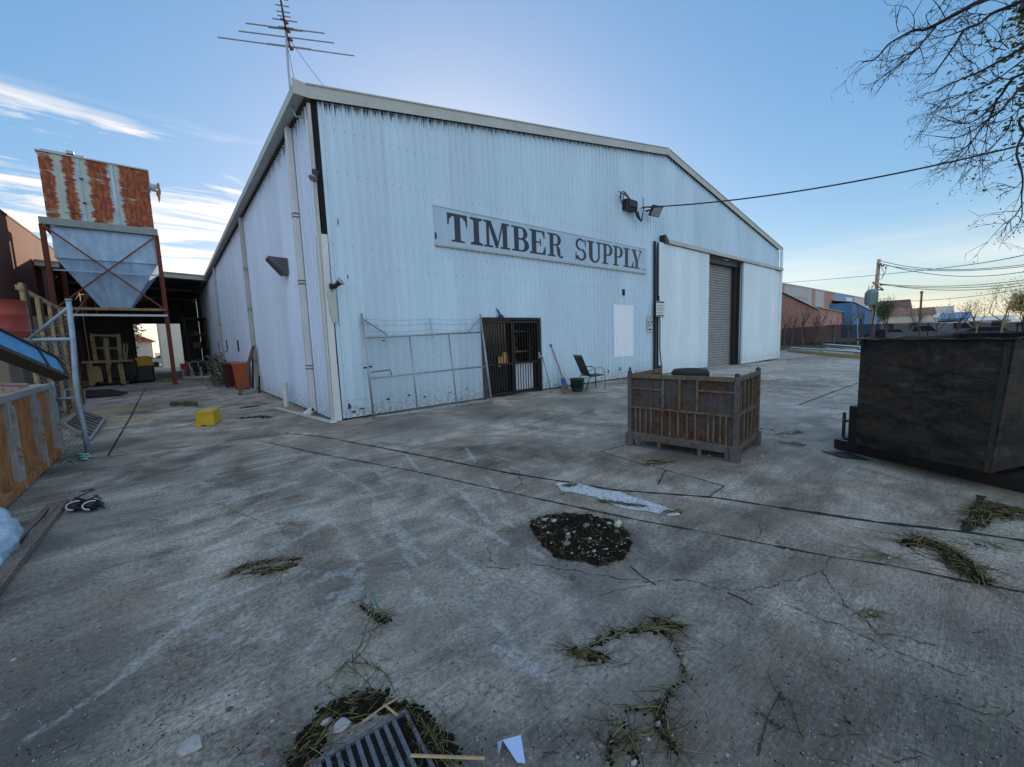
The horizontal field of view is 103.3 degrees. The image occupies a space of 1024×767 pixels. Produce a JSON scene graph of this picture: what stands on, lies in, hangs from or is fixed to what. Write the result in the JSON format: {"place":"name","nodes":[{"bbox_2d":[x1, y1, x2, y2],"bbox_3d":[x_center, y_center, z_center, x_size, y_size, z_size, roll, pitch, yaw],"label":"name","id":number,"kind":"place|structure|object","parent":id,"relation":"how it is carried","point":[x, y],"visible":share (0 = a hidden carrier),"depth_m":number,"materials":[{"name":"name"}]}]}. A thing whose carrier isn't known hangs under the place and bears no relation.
{"place":"outdoors","nodes":[
{"label":"outdoors","id":0,"kind":"place"},
{"bbox_2d":[135,335,155,357],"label":"red roof house","id":1,"kind":"structure","parent":0,"point":[146,346],"depth_m":68.04,"materials":[{"name":"paint"}]},
{"bbox_2d":[0,348,1023,766],"bbox_3d":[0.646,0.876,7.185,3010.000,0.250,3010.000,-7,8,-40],"label":"ground","id":2,"kind":"structure","parent":0,"point":[172,494],"depth_m":2.52,"materials":[{"name":"concrete"}]},
{"bbox_2d":[0,507,23,565],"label":"plastic bundle","id":3,"kind":"object","parent":2,"relation":"on","point":[11,531],"visible":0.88,"depth_m":3.14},
{"bbox_2d":[0,360,24,382],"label":"timber stack","id":4,"kind":"object","parent":2,"relation":"on","point":[9,373],"depth_m":6.06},
{"bbox_2d":[0,299,32,343],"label":"red drum","id":5,"kind":"object","parent":4,"relation":"on","point":[14,316],"visible":0.62,"depth_m":6.14,"materials":[{"name":"paint"}]},
{"bbox_2d":[0,383,63,508],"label":"rusty skip","id":6,"kind":"object","parent":2,"relation":"on","point":[31,448],"visible":1,"depth_m":5.12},
{"bbox_2d":[0,383,28,386],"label":"pink pipe","id":7,"kind":"object","parent":6,"relation":"on","point":[14,384],"visible":1,"depth_m":4.43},
{"bbox_2d":[0,327,69,381],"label":"steel channel","id":8,"kind":"object","parent":6,"relation":"on","point":[16,350],"visible":1,"depth_m":4.78,"materials":[{"name":"blue paint"}]},
{"bbox_2d":[0,499,69,594],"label":"timber plank","id":9,"kind":"object","parent":2,"relation":"on","point":[39,526],"visible":0.87,"depth_m":3.38,"materials":[{"name":"wood"}]},
{"bbox_2d":[0,209,89,376],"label":"brick building","id":10,"kind":"structure","parent":2,"relation":"on","point":[20,247],"depth_m":20.28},
{"bbox_2d":[15,283,84,418],"bbox_3d":[-11.949,-0.645,9.905,1.260,2.991,5.287,-7,8,-40],"label":"slatted rack","id":11,"kind":"object","parent":2,"relation":"on","point":[39,320],"visible":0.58,"depth_m":10.30,"materials":[{"name":"beige paint"}]},
{"bbox_2d":[15,299,90,453],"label":"blue gate","id":12,"kind":"structure","parent":2,"relation":"on","point":[74,377],"depth_m":6.26,"materials":[{"name":"metal"}]},
{"bbox_2d":[63,453,91,462],"bbox_3d":[-6.476,1.110,6.052,0.310,0.062,0.539,-7,8,-40],"label":"green strap","id":13,"kind":"object","parent":2,"relation":"on","point":[82,456],"visible":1,"depth_m":6.04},
{"bbox_2d":[63,410,105,439],"bbox_3d":[-9.208,0.839,8.735,0.637,0.159,4.343,-7,8,-40],"label":"metal grille","id":14,"kind":"object","parent":2,"relation":"on","point":[94,432],"visible":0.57,"depth_m":8.68,"materials":[{"name":"metal"}]},
{"bbox_2d":[65,488,105,510],"bbox_3d":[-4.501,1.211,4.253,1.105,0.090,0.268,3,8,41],"label":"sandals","id":15,"kind":"object","parent":2,"relation":"on","point":[92,503],"visible":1,"depth_m":4.06,"materials":[{"name":"black plastic"}]},
{"bbox_2d":[34,148,178,386],"bbox_3d":[-20.671,-5.418,21.154,4.484,11.150,3.990,-7,8,-40],"label":"dust hopper","id":16,"kind":"object","parent":2,"relation":"on","point":[102,231],"visible":0.9,"depth_m":19.57,"materials":[{"name":"metal"}]},
{"bbox_2d":[58,165,86,214],"bbox_3d":[-20.331,-8.953,18.772,0.774,2.086,0.087,-7,8,-40],"label":"access door","id":17,"kind":"structure","parent":16,"relation":"in","point":[71,189],"depth_m":18.73,"materials":[{"name":"metal"}]},
{"bbox_2d":[86,389,127,397],"bbox_3d":[-17.638,0.370,17.582,6.452,0.164,1.195,4,9,43],"label":"rubber mat","id":18,"kind":"object","parent":2,"relation":"on","point":[100,393],"visible":1,"depth_m":16.54,"materials":[{"name":"black rubber"}]},
{"bbox_2d":[81,334,155,388],"bbox_3d":[-22.789,-1.384,23.518,2.905,2.994,3.800,-7,8,-40],"label":"forklift","id":19,"kind":"object","parent":2,"relation":"on","point":[131,371],"visible":0.99,"depth_m":23.01,"materials":[{"name":"beige paint"}]},
{"bbox_2d":[33,259,207,380],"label":"open shed","id":20,"kind":"structure","parent":2,"relation":"on","point":[181,291],"depth_m":33.92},
{"bbox_2d":[133,324,145,352],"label":"street tree","id":21,"kind":"object","parent":2,"relation":"on","point":[136,328],"visible":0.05,"depth_m":61.44,"materials":[{"name":"green plant"}]},
{"bbox_2d":[156,303,203,367],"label":"white building","id":22,"kind":"structure","parent":2,"relation":"on","point":[176,343],"depth_m":45.79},
{"bbox_2d":[168,400,198,406],"bbox_3d":[-9.548,0.549,11.752,0.653,0.156,1.809,-23,22,-73],"label":"grass tuft","id":23,"kind":"object","parent":2,"relation":"on","point":[178,403],"visible":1,"depth_m":11.64,"materials":[{"name":"green plant"}]},
{"bbox_2d":[176,734,201,757],"bbox_3d":[-1.266,1.421,1.590,0.082,0.047,0.083,-7,8,-40],"label":"stone","id":24,"kind":"object","parent":2,"relation":"on","point":[192,744],"visible":1,"depth_m":1.57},
{"bbox_2d":[182,317,211,375],"bbox_3d":[-23.310,-2.709,29.966,1.280,4.150,3.150,-7,8,-40],"label":"shelf rack","id":25,"kind":"object","parent":2,"relation":"on","point":[202,319],"visible":0.8,"depth_m":29.13,"materials":[{"name":"metal"}]},
{"bbox_2d":[183,374,215,378],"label":"white slab","id":26,"kind":"structure","parent":2,"relation":"on","point":[194,376],"depth_m":26.97,"materials":[{"name":"paint"}]},
{"bbox_2d":[179,362,191,377],"bbox_3d":[-21.483,-0.904,26.704,0.553,1.080,0.540,3,8,40],"label":"chair","id":27,"kind":"object","parent":26,"relation":"on","point":[185,366],"visible":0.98,"depth_m":26.74,"materials":[{"name":"red paint"}]},
{"bbox_2d":[195,407,221,426],"bbox_3d":[-6.416,0.700,8.569,0.335,0.290,0.638,-5,7,-24],"label":"yellow box","id":28,"kind":"object","parent":2,"relation":"on","point":[208,416],"visible":1,"depth_m":8.33,"materials":[{"name":"plastic"}]},
{"bbox_2d":[200,351,233,387],"bbox_3d":[-13.263,-0.588,18.404,1.359,1.771,2.614,-5,7,-28],"label":"bush","id":29,"kind":"object","parent":2,"relation":"on","point":[213,369],"visible":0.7,"depth_m":18.30,"materials":[{"name":"green plant"}]},
{"bbox_2d":[220,362,235,387],"bbox_3d":[-11.966,-0.376,17.315,0.620,1.078,0.740,-8,9,-44],"label":"wheelie bin","id":30,"kind":"object","parent":2,"relation":"on","point":[228,373],"visible":0.53,"depth_m":17.04,"materials":[{"name":"red plastic"}]},
{"bbox_2d":[230,362,248,388],"bbox_3d":[-10.759,-0.315,16.110,0.620,1.078,0.740,-7,8,-36],"label":"wheelie bin","id":31,"kind":"object","parent":2,"relation":"on","point":[238,368],"visible":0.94,"depth_m":15.83,"materials":[{"name":"orange plastic"}]},
{"bbox_2d":[238,345,254,394],"bbox_3d":[-9.211,-0.468,14.066,0.298,1.707,0.847,0,7,21],"label":"leaning plank","id":32,"kind":"object","parent":2,"relation":"on","point":[246,370],"visible":0.93,"depth_m":13.99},
{"bbox_2d":[197,550,316,583],"bbox_3d":[-1.769,1.298,2.884,0.703,0.035,0.425,-2,6,3],"label":"weed heap","id":33,"kind":"object","parent":2,"relation":"on","point":[282,567],"visible":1,"depth_m":2.87,"materials":[{"name":"green plant"}]},
{"bbox_2d":[282,381,289,406],"bbox_3d":[-5.984,0.259,10.719,0.137,0.687,0.140,-7,8,-40],"label":"white post","id":34,"kind":"object","parent":2,"relation":"on","point":[285,393],"visible":1,"depth_m":10.67,"materials":[{"name":"paint"}]},
{"bbox_2d":[275,407,336,423],"bbox_3d":[-4.799,0.674,9.223,3.338,0.078,0.155,4,8,42],"label":"fallen flashing","id":35,"kind":"object","parent":2,"relation":"on","point":[314,417],"visible":1,"depth_m":8.76,"materials":[{"name":"white paint"}]},
{"bbox_2d":[333,717,350,733],"bbox_3d":[-0.693,1.396,1.656,0.068,0.036,0.059,-4,7,-18],"label":"stone","id":36,"kind":"object","parent":2,"relation":"on","point":[341,721],"visible":0.99,"depth_m":1.64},
{"bbox_2d":[316,621,393,708],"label":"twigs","id":37,"kind":"object","parent":2,"relation":"on","point":[355,670],"visible":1,"depth_m":1.95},
{"bbox_2d":[341,589,404,638],"bbox_3d":[-0.824,1.320,2.359,0.514,0.036,0.251,3,8,38],"label":"weed heap","id":38,"kind":"object","parent":2,"relation":"on","point":[381,621],"visible":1,"depth_m":2.32,"materials":[{"name":"green plant"}]},
{"bbox_2d":[316,709,434,766],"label":"drain grate","id":39,"kind":"object","parent":2,"relation":"on","point":[380,744],"visible":1,"depth_m":1.54,"materials":[{"name":"metal"}]},
{"bbox_2d":[273,667,497,766],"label":"weed heap","id":40,"kind":"object","parent":2,"relation":"on","point":[310,742],"visible":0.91,"depth_m":1.64,"materials":[{"name":"green plant"}]},
{"bbox_2d":[410,753,484,759],"bbox_3d":[-0.238,1.371,1.486,0.276,0.011,0.011,-2,6,4],"label":"stick","id":41,"kind":"object","parent":40,"relation":"on","point":[464,757],"visible":1,"depth_m":1.49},
{"bbox_2d":[360,313,492,418],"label":"chainlink gate","id":42,"kind":"structure","parent":2,"relation":"on","point":[411,359],"depth_m":9.01,"materials":[{"name":"metal"}]},
{"bbox_2d":[195,77,783,421],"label":"warehouse","id":43,"kind":"structure","parent":2,"relation":"on","point":[356,218],"depth_m":10.93,"materials":[{"name":"white paint"}]},
{"bbox_2d":[265,256,288,275],"bbox_3d":[-5.722,-2.844,9.866,0.420,0.422,0.350,-7,8,-40],"label":"wall light","id":44,"kind":"object","parent":43,"relation":"attached to","point":[279,265],"visible":1,"depth_m":9.78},
{"bbox_2d":[218,0,353,118],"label":"tv antenna","id":45,"kind":"object","parent":43,"relation":"attached to","point":[287,31],"visible":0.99,"depth_m":7.74,"materials":[{"name":"metal"}]},
{"bbox_2d":[484,320,511,396],"bbox_3d":[-0.409,-0.682,11.014,0.990,2.050,0.020,-7,8,-40],"label":"door","id":46,"kind":"structure","parent":43,"relation":"in","point":[486,326],"depth_m":11.03,"materials":[{"name":"black"}]},
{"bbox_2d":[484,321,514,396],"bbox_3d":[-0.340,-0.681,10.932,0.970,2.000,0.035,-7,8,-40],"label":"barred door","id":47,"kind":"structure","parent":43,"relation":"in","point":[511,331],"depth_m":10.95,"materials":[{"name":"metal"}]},
{"bbox_2d":[512,321,541,392],"bbox_3d":[0.461,-0.778,11.557,1.030,2.000,0.105,-7,8,-40],"label":"barred door","id":48,"kind":"structure","parent":43,"relation":"in","point":[537,332],"depth_m":11.56,"materials":[{"name":"metal"}]},
{"bbox_2d":[432,205,646,273],"bbox_3d":[1.595,-4.112,12.260,8.950,0.908,0.040,-7,8,-40],"label":"shop sign","id":49,"kind":"object","parent":43,"relation":"attached to","point":[458,229],"visible":1,"depth_m":11.28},
{"bbox_2d":[618,191,644,221],"bbox_3d":[4.156,-6.151,14.123,1.517,0.914,0.307,-7,8,-40],"label":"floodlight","id":50,"kind":"object","parent":43,"relation":"attached to","point":[629,205],"visible":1,"depth_m":14.00,"materials":[{"name":"black plastic"}]},
{"bbox_2d":[642,144,1023,207],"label":"service cable","id":51,"kind":"object","parent":50,"relation":"attached to","point":[823,186],"visible":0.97,"depth_m":11.66,"materials":[{"name":"black plastic"}]},
{"bbox_2d":[645,204,662,216],"bbox_3d":[5.132,-6.246,14.755,0.486,0.360,0.545,-6,7,-29],"label":"floodlight","id":52,"kind":"object","parent":43,"relation":"attached to","point":[654,212],"visible":0.76,"depth_m":14.61,"materials":[{"name":"black plastic"}]},
{"bbox_2d":[656,301,663,315],"bbox_3d":[5.712,-2.882,15.612,0.572,0.580,0.015,-7,8,-40],"label":"notice sign","id":53,"kind":"object","parent":43,"relation":"attached to","point":[659,308],"visible":1,"depth_m":15.59,"materials":[{"name":"white paint"}]},
{"bbox_2d":[658,242,708,373],"bbox_3d":[7.264,-3.078,17.002,4.180,5.047,0.084,-7,8,-40],"label":"sliding door","id":54,"kind":"structure","parent":43,"relation":"in","point":[683,272],"depth_m":16.86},
{"bbox_2d":[701,264,731,367],"bbox_3d":[9.941,-3.374,19.848,4.200,5.250,0.052,-7,8,-40],"label":"roller door","id":55,"kind":"structure","parent":43,"relation":"in","point":[720,278],"depth_m":20.17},
{"bbox_2d":[740,262,775,363],"bbox_3d":[13.598,-3.817,22.316,4.580,5.190,0.084,-7,8,-40],"label":"sliding door","id":56,"kind":"structure","parent":43,"relation":"in","point":[758,282],"depth_m":22.10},
{"bbox_2d":[494,733,524,762],"bbox_3d":[-0.011,1.367,1.516,0.114,0.044,0.092,-2,6,-4],"label":"paper","id":57,"kind":"object","parent":2,"relation":"on","point":[514,745],"visible":1,"depth_m":1.52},
{"bbox_2d":[0,470,1023,766],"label":"grit","id":58,"kind":"object","parent":2,"relation":"on","point":[548,692],"visible":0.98,"depth_m":1.74,"materials":[{"name":"black soil"}]},
{"bbox_2d":[60,383,1023,592],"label":"pavement joints","id":59,"kind":"object","parent":2,"relation":"on","point":[967,528],"visible":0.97,"depth_m":3.61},
{"bbox_2d":[550,344,568,393],"bbox_3d":[1.388,-0.473,11.802,0.474,1.366,1.497,-2,6,1],"label":"broom","id":60,"kind":"object","parent":2,"relation":"on","point":[564,386],"visible":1,"depth_m":12.05,"materials":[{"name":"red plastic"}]},
{"bbox_2d":[570,377,584,391],"bbox_3d":[1.862,0.022,11.562,0.430,0.388,0.430,-7,8,-40],"label":"bin","id":61,"kind":"object","parent":2,"relation":"on","point":[577,384],"visible":1,"depth_m":11.42,"materials":[{"name":"green plastic"}]},
{"bbox_2d":[525,508,635,571],"bbox_3d":[0.506,1.166,3.227,0.875,0.060,1.043,-7,8,-40],"label":"debris patch","id":62,"kind":"object","parent":2,"relation":"on","point":[588,538],"visible":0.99,"depth_m":3.09,"materials":[{"name":"gravel"}]},
{"bbox_2d":[573,355,605,390],"bbox_3d":[2.267,-0.345,11.928,0.776,1.037,0.568,-4,7,-18],"label":"garden chair","id":63,"kind":"object","parent":2,"relation":"on","point":[582,366],"visible":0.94,"depth_m":11.81,"materials":[{"name":"metal"}]},
{"bbox_2d":[556,482,679,515],"bbox_3d":[0.964,1.092,3.901,1.283,0.001,0.337,4,9,44],"label":"cement spill","id":64,"kind":"object","parent":2,"relation":"on","point":[587,490],"visible":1,"depth_m":3.89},
{"bbox_2d":[220,468,1022,755],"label":"pavement cracks","id":65,"kind":"object","parent":2,"relation":"on","point":[759,747],"visible":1,"depth_m":2.44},
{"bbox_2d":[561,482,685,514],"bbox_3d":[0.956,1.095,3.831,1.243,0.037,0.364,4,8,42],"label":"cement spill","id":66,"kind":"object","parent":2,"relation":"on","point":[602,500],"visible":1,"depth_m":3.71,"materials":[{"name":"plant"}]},
{"bbox_2d":[548,610,701,671],"bbox_3d":[0.589,1.300,2.083,0.822,0.036,0.367,-4,6,-16],"label":"weed heap","id":67,"kind":"object","parent":2,"relation":"on","point":[588,655],"visible":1,"depth_m":2.09,"materials":[{"name":"green plant"}]},
{"bbox_2d":[571,688,730,766],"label":"weed heap","id":68,"kind":"object","parent":2,"relation":"on","point":[634,751],"visible":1,"depth_m":1.55,"materials":[{"name":"green plant"}]},
{"bbox_2d":[631,458,675,467],"bbox_3d":[1.730,0.946,4.924,0.516,0.035,0.482,-7,8,-40],"label":"weed heap","id":69,"kind":"object","parent":2,"relation":"on","point":[658,462],"visible":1,"depth_m":4.87,"materials":[{"name":"green plant"}]},
{"bbox_2d":[634,628,702,734],"bbox_3d":[0.716,1.321,1.839,0.262,0.033,0.604,2,7,30],"label":"weed heap","id":70,"kind":"object","parent":2,"relation":"on","point":[668,694],"visible":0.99,"depth_m":1.75,"materials":[{"name":"green plant"}]},
{"bbox_2d":[625,365,760,463],"bbox_3d":[2.486,0.324,5.581,1.448,1.063,1.080,4,9,43],"label":"steel stillage","id":71,"kind":"object","parent":2,"relation":"on","point":[714,414],"visible":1,"depth_m":5.17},
{"bbox_2d":[741,667,815,735],"bbox_3d":[1.113,1.323,1.689,0.340,0.028,0.226,-7,8,-40],"label":"weed heap","id":72,"kind":"object","parent":2,"relation":"on","point":[783,698],"visible":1,"depth_m":1.64,"materials":[{"name":"brown plant"}]},
{"bbox_2d":[759,427,806,446],"bbox_3d":[3.893,0.762,5.898,0.688,0.037,1.114,3,8,38],"label":"weed heap","id":73,"kind":"object","parent":2,"relation":"on","point":[800,432],"visible":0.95,"depth_m":6.00,"materials":[{"name":"green plant"}]},
{"bbox_2d":[780,291,821,344],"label":"brick annex","id":74,"kind":"object","parent":2,"relation":"on","point":[792,305],"visible":0.41,"depth_m":48.41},
{"bbox_2d":[780,344,860,350],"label":"verge","id":75,"kind":"structure","parent":2,"relation":"on","point":[782,347],"depth_m":39.19,"materials":[{"name":"green plant"}]},
{"bbox_2d":[790,302,812,346],"bbox_3d":[28.554,-5.776,39.827,1.022,4.370,1.849,-7,8,-40],"label":"bare tree","id":76,"kind":"object","parent":75,"relation":"on","point":[802,327],"visible":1,"depth_m":39.98,"materials":[{"name":"brown plant"}]},
{"bbox_2d":[855,302,864,345],"bbox_3d":[32.648,-5.607,38.054,0.786,4.113,1.947,2,8,35],"label":"bare tree","id":77,"kind":"object","parent":75,"relation":"on","point":[860,320],"visible":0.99,"depth_m":38.18,"materials":[{"name":"brown plant"}]},
{"bbox_2d":[868,293,901,337],"bbox_3d":[33.208,-5.745,36.236,2.403,4.747,2.470,-7,8,-40],"label":"young tree","id":78,"kind":"object","parent":75,"relation":"on","point":[883,311],"visible":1,"depth_m":35.97,"materials":[{"name":"green plant"}]},
{"bbox_2d":[781,322,1023,344],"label":"shade cloth fence","id":79,"kind":"object","parent":75,"relation":"on","point":[876,330],"visible":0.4,"depth_m":39.35,"materials":[{"name":"fabric"}]},
{"bbox_2d":[906,305,937,335],"bbox_3d":[35.298,-5.183,35.154,2.334,3.742,2.122,-1,6,12],"label":"bare tree","id":80,"kind":"object","parent":75,"relation":"on","point":[917,323],"visible":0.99,"depth_m":35.30,"materials":[{"name":"brown plant"}]},
{"bbox_2d":[930,306,953,333],"bbox_3d":[36.429,-4.983,34.337,1.923,3.421,1.886,-4,7,-18],"label":"bare tree","id":81,"kind":"object","parent":75,"relation":"on","point":[949,317],"visible":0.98,"depth_m":34.19,"materials":[{"name":"brown plant"}]},
{"bbox_2d":[941,293,987,332],"bbox_3d":[37.353,-5.348,33.543,2.933,4.257,2.698,-7,8,-40],"label":"bare tree","id":82,"kind":"object","parent":75,"relation":"on","point":[959,324],"visible":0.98,"depth_m":33.52,"materials":[{"name":"brown plant"}]},
{"bbox_2d":[965,296,996,332],"bbox_3d":[38.800,-5.308,33.668,2.427,4.043,2.150,-7,8,-40],"label":"bare tree","id":83,"kind":"object","parent":75,"relation":"on","point":[976,326],"visible":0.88,"depth_m":33.88,"materials":[{"name":"brown plant"}]},
{"bbox_2d":[977,271,1023,331],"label":"bare tree","id":84,"kind":"object","parent":75,"relation":"on","point":[1003,321],"visible":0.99,"depth_m":32.19,"materials":[{"name":"brown plant"}]},
{"bbox_2d":[998,288,1023,322],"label":"leafy tree","id":85,"kind":"object","parent":75,"relation":"on","point":[1017,306],"visible":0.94,"depth_m":33.14,"materials":[{"name":"green plant"}]},
{"bbox_2d":[788,349,859,357],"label":"steel beam","id":86,"kind":"structure","parent":2,"relation":"on","point":[829,353],"depth_m":26.53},
{"bbox_2d":[789,347,859,354],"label":"steel beam","id":87,"kind":"structure","parent":2,"relation":"on","point":[844,351],"depth_m":28.74,"materials":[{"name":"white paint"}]},
{"bbox_2d":[814,306,842,325],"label":"pink annex","id":88,"kind":"object","parent":2,"relation":"on","point":[832,314],"visible":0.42,"depth_m":61.56,"materials":[{"name":"brick"}]},
{"bbox_2d":[823,344,860,349],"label":"steel beam","id":89,"kind":"structure","parent":2,"relation":"on","point":[843,346],"depth_m":33.43,"materials":[{"name":"metal"}]},
{"bbox_2d":[821,450,868,459],"bbox_3d":[4.012,0.864,4.888,0.247,0.006,0.424,-2,6,1],"label":"scrap sheet","id":90,"kind":"object","parent":2,"relation":"on","point":[845,454],"visible":1,"depth_m":4.89,"materials":[{"name":"metal"}]},
{"bbox_2d":[829,300,880,324],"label":"blue annex","id":91,"kind":"object","parent":2,"relation":"on","point":[848,308],"visible":0.48,"depth_m":66.69,"materials":[{"name":"metal"}]},
{"bbox_2d":[838,600,899,629],"bbox_3d":[1.935,1.242,2.161,0.270,0.029,0.239,1,7,25],"label":"weed heap","id":92,"kind":"object","parent":2,"relation":"on","point":[868,612],"visible":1,"depth_m":2.18,"materials":[{"name":"green plant"}]},
{"bbox_2d":[829,532,1023,568],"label":"weed heap","id":93,"kind":"object","parent":2,"relation":"on","point":[885,554],"visible":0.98,"depth_m":2.76,"materials":[{"name":"green plant"}]},
{"bbox_2d":[830,0,1023,264],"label":"overhanging tree","id":94,"kind":"object","parent":2,"relation":"on","point":[962,31],"visible":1,"depth_m":4.72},
{"bbox_2d":[946,0,1023,190],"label":"leaves","id":95,"kind":"object","parent":94,"relation":"attached to","point":[1020,18],"visible":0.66,"depth_m":7.33,"materials":[{"name":"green plant"}]},
{"bbox_2d":[834,332,1023,491],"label":"tipping skip","id":96,"kind":"object","parent":2,"relation":"on","point":[951,404],"visible":1,"depth_m":3.97,"materials":[{"name":"metal"}]},
{"bbox_2d":[856,525,1023,604],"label":"weed heap","id":97,"kind":"object","parent":2,"relation":"on","point":[956,561],"visible":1,"depth_m":2.64,"materials":[{"name":"green plant"}]},
{"bbox_2d":[949,498,1023,531],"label":"weed heap","id":98,"kind":"object","parent":2,"relation":"on","point":[997,510],"visible":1,"depth_m":3.26,"materials":[{"name":"green plant"}]},
{"bbox_2d":[0,0,1023,352],"label":"sky","id":99,"kind":"structure","parent":0,"point":[739,90],"materials":[{"name":"blue"}]},
{"bbox_2d":[512,320,531,361],"bbox_3d":[-0.054,-1.006,12.426,1.200,2.400,0.831,-7,8,-40],"label":"storage rack","id":100,"kind":"object","parent":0,"point":[516,340],"visible":0.15,"depth_m":12.46,"materials":[{"name":"metal"}]},
{"bbox_2d":[782,283,868,309],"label":"long warehouse","id":101,"kind":"structure","parent":0,"point":[818,298],"depth_m":62.86,"materials":[{"name":"beige metal"}]},
{"bbox_2d":[869,299,911,309],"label":"gabled hall","id":102,"kind":"structure","parent":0,"point":[906,303],"depth_m":124.52,"materials":[{"name":"brown glass"}]},
{"bbox_2d":[786,255,1022,282],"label":"overhead wire","id":103,"kind":"object","parent":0,"point":[921,270],"visible":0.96,"depth_m":20.78,"materials":[{"name":"metal"}]},
{"bbox_2d":[881,307,936,323],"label":"brown building","id":104,"kind":"structure","parent":0,"point":[902,317],"depth_m":86.57,"materials":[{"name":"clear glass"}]},
{"bbox_2d":[922,306,954,312],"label":"distant block","id":105,"kind":"structure","parent":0,"point":[939,309],"depth_m":178.69,"materials":[{"name":"white glass"}]},
{"bbox_2d":[937,312,971,321],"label":"blue shed","id":106,"kind":"structure","parent":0,"point":[956,315],"depth_m":64.78,"materials":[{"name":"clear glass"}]},
{"bbox_2d":[968,315,1015,322],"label":"grey building","id":107,"kind":"structure","parent":0,"point":[988,319],"depth_m":71.62,"materials":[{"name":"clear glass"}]},
{"bbox_3d":[3.466,0.142,7.915,0.680,0.276,0.680,-7,8,-40],"label":"tyre","id":108,"kind":"object","parent":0,"visible":0},
{"bbox_2d":[671,368,709,375],"bbox_3d":[3.471,-0.144,7.896,0.680,0.276,0.680,-7,8,-40],"label":"tyre","id":109,"kind":"object","parent":108,"relation":"on","point":[691,371],"visible":0.5,"depth_m":7.65,"materials":[{"name":"rubber"}]},
{"label":"road","id":110,"kind":"structure","parent":0,"visible":0},
{"bbox_2d":[864,259,886,323],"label":"power pole","id":111,"kind":"object","parent":110,"relation":"on","point":[871,295],"visible":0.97,"depth_m":42.81,"materials":[{"name":"brown wood"}]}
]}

